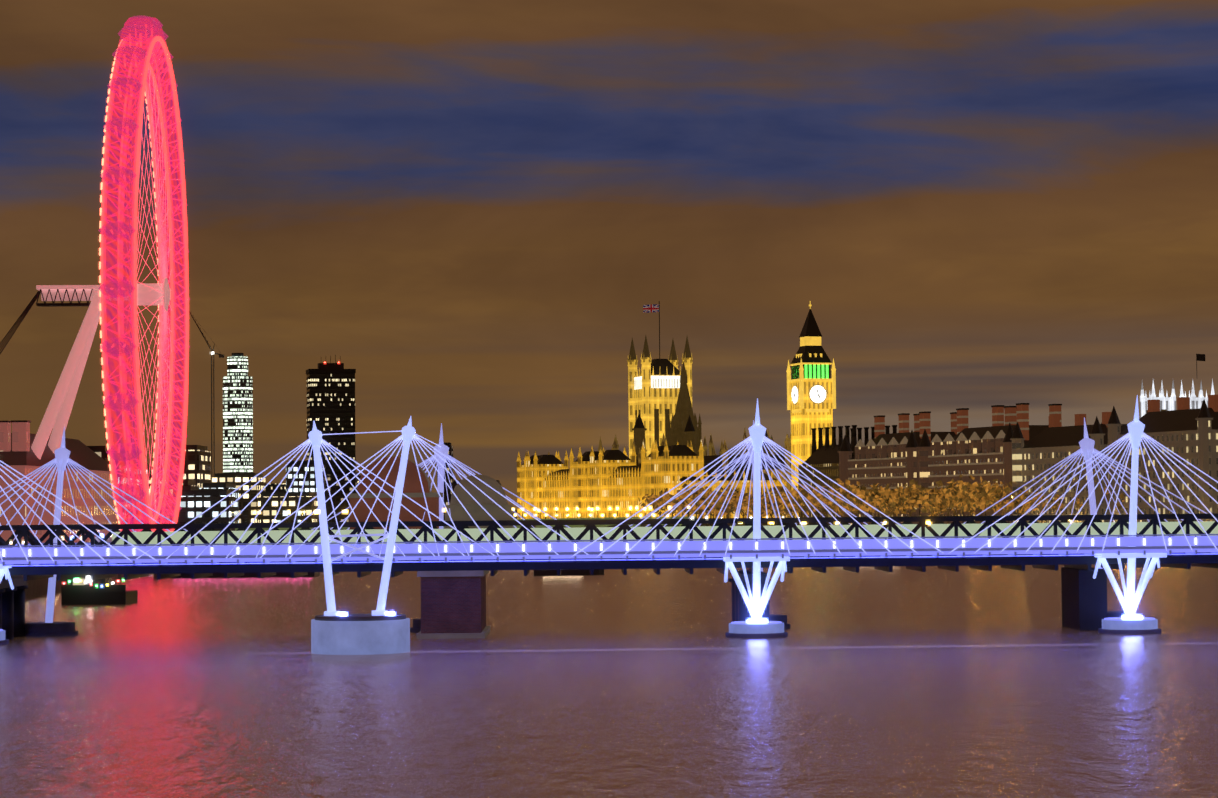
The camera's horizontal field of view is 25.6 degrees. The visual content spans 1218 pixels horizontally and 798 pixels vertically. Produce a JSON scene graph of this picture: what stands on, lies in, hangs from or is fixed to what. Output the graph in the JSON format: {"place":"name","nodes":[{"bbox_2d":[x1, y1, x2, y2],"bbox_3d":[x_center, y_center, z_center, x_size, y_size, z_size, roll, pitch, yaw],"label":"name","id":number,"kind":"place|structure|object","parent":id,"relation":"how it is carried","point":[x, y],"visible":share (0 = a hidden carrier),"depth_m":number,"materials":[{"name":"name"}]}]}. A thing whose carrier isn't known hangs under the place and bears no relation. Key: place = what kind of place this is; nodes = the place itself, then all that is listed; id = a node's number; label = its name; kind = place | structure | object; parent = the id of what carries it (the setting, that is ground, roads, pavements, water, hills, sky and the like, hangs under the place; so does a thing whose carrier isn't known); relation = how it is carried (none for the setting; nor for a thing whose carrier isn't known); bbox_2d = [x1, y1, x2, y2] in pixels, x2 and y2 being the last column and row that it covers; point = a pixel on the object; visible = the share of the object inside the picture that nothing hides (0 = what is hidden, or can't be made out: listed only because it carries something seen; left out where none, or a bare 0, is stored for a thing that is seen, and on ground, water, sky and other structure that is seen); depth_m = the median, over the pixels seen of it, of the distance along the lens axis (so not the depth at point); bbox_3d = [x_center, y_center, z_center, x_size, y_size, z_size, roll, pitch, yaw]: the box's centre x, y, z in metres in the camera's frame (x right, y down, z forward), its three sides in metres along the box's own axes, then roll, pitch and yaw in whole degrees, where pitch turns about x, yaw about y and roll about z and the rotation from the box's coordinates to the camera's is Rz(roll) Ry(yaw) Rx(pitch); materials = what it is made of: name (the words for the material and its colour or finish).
{"place":"outdoors","nodes":[
{"label":"outdoors","id":0,"kind":"place"},
{"bbox_2d":[22,509,868,599],"bbox_3d":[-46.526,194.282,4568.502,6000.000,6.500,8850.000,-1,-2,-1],"label":"ground banks","id":1,"kind":"object","parent":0,"point":[37,587],"depth_m":499.27,"materials":[{"name":"stone"}]},
{"bbox_2d":[0,420,117,542],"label":"building","id":2,"kind":"structure","parent":1,"relation":"on","point":[17,454],"depth_m":614.64,"materials":[{"name":"stone"}]},
{"bbox_2d":[0,16,189,579],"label":"ferris wheel","id":3,"kind":"object","parent":1,"relation":"on","point":[126,293],"visible":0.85,"depth_m":621.24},
{"bbox_2d":[189,311,223,482],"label":"tower crane","id":4,"kind":"object","parent":1,"relation":"on","point":[220,355],"visible":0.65,"depth_m":2685.18,"materials":[{"name":"metal"}]},
{"bbox_2d":[223,353,252,472],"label":"skyscraper","id":5,"kind":"structure","parent":1,"relation":"on","point":[237,419],"depth_m":2683.07,"materials":[{"name":"metal"}]},
{"bbox_2d":[171,572,319,577],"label":"waterloo millennium pier","id":6,"kind":"structure","parent":1,"relation":"on","point":[278,574],"depth_m":613.87,"materials":[{"name":"metal"}]},
{"bbox_2d":[87,442,500,531],"bbox_3d":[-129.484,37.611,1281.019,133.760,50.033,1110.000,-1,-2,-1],"label":"office buildings","id":7,"kind":"structure","parent":1,"relation":"on","point":[200,493],"depth_m":995.82,"materials":[{"name":"metal"}]},
{"bbox_2d":[266,355,355,491],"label":"tower block","id":8,"kind":"structure","parent":1,"relation":"on","point":[330,398],"depth_m":1937.43,"materials":[{"name":"metal"}]},
{"bbox_2d":[235,506,702,530],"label":"lights","id":9,"kind":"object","parent":1,"relation":"on","point":[535,526],"depth_m":1081.60,"materials":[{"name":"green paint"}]},
{"bbox_2d":[517,301,791,518],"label":"palace of westminster","id":10,"kind":"structure","parent":1,"relation":"on","point":[668,449],"depth_m":1305.37,"materials":[{"name":"limestone"},{"name":"dark slate"},{"name":"glass"}]},
{"bbox_2d":[643,304,658,312],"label":"flag","id":11,"kind":"object","parent":10,"relation":"attached to","point":[651,308],"visible":0.96,"depth_m":1425.91,"materials":[{"name":"multicoloured fabric"}]},
{"bbox_2d":[786,301,835,517],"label":"clock tower","id":12,"kind":"structure","parent":1,"relation":"on","point":[811,393],"depth_m":1176.49,"materials":[{"name":"beige"}]},
{"bbox_2d":[675,496,1012,526],"bbox_3d":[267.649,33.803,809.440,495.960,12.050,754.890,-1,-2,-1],"label":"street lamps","id":13,"kind":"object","parent":1,"relation":"on","point":[835,522],"depth_m":1026.67,"materials":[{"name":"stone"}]},
{"bbox_2d":[515,508,1069,523],"bbox_3d":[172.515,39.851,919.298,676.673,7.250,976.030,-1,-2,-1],"label":"river wall lamps","id":14,"kind":"object","parent":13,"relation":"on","point":[668,515],"visible":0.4,"depth_m":1151.88,"materials":[{"name":"metal"}]},
{"bbox_2d":[638,474,1127,525],"bbox_3d":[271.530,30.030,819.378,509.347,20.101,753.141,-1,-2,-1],"label":"trees","id":15,"kind":"object","parent":1,"relation":"on","point":[936,501],"visible":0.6,"depth_m":1006.50,"materials":[{"name":"brown plant"}]},
{"bbox_2d":[0,564,1217,797],"bbox_3d":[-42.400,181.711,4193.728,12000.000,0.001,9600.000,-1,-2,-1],"label":"river water","id":16,"kind":"structure","parent":0,"point":[936,682],"depth_m":224.00,"materials":[{"name":"purple liquid"}]},
{"bbox_2d":[61,574,137,604],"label":"boat","id":17,"kind":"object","parent":16,"relation":"in","point":[85,590],"depth_m":445.97,"materials":[{"name":"metal"}]},
{"bbox_2d":[533,569,603,575],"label":"river launch","id":18,"kind":"object","parent":16,"relation":"on","point":[566,572],"visible":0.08,"depth_m":603.96,"materials":[{"name":"grey"}]},
{"bbox_2d":[0,395,1217,654],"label":"golden jubilee footbridges","id":19,"kind":"object","parent":16,"relation":"in","point":[380,629],"visible":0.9,"depth_m":315.16,"materials":[{"name":"silver metal"}]},
{"bbox_2d":[345,457,1106,638],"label":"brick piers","id":20,"kind":"structure","parent":16,"relation":"in","point":[453,604],"depth_m":332.25,"materials":[{"name":"brick"}]},
{"bbox_2d":[0,513,1217,639],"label":"railway bridge","id":21,"kind":"structure","parent":20,"relation":"on","point":[12,613],"depth_m":322.61,"materials":[{"name":"metal"}]},
{"bbox_2d":[0,0,1217,508],"label":"sky","id":22,"kind":"structure","parent":0,"point":[476,208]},
{"bbox_2d":[798,354,1217,524],"bbox_3d":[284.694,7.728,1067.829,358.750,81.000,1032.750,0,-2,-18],"label":"buildings","id":23,"kind":"structure","parent":0,"point":[1017,450],"depth_m":931.52,"materials":[{"name":"brown brick"}]}
]}

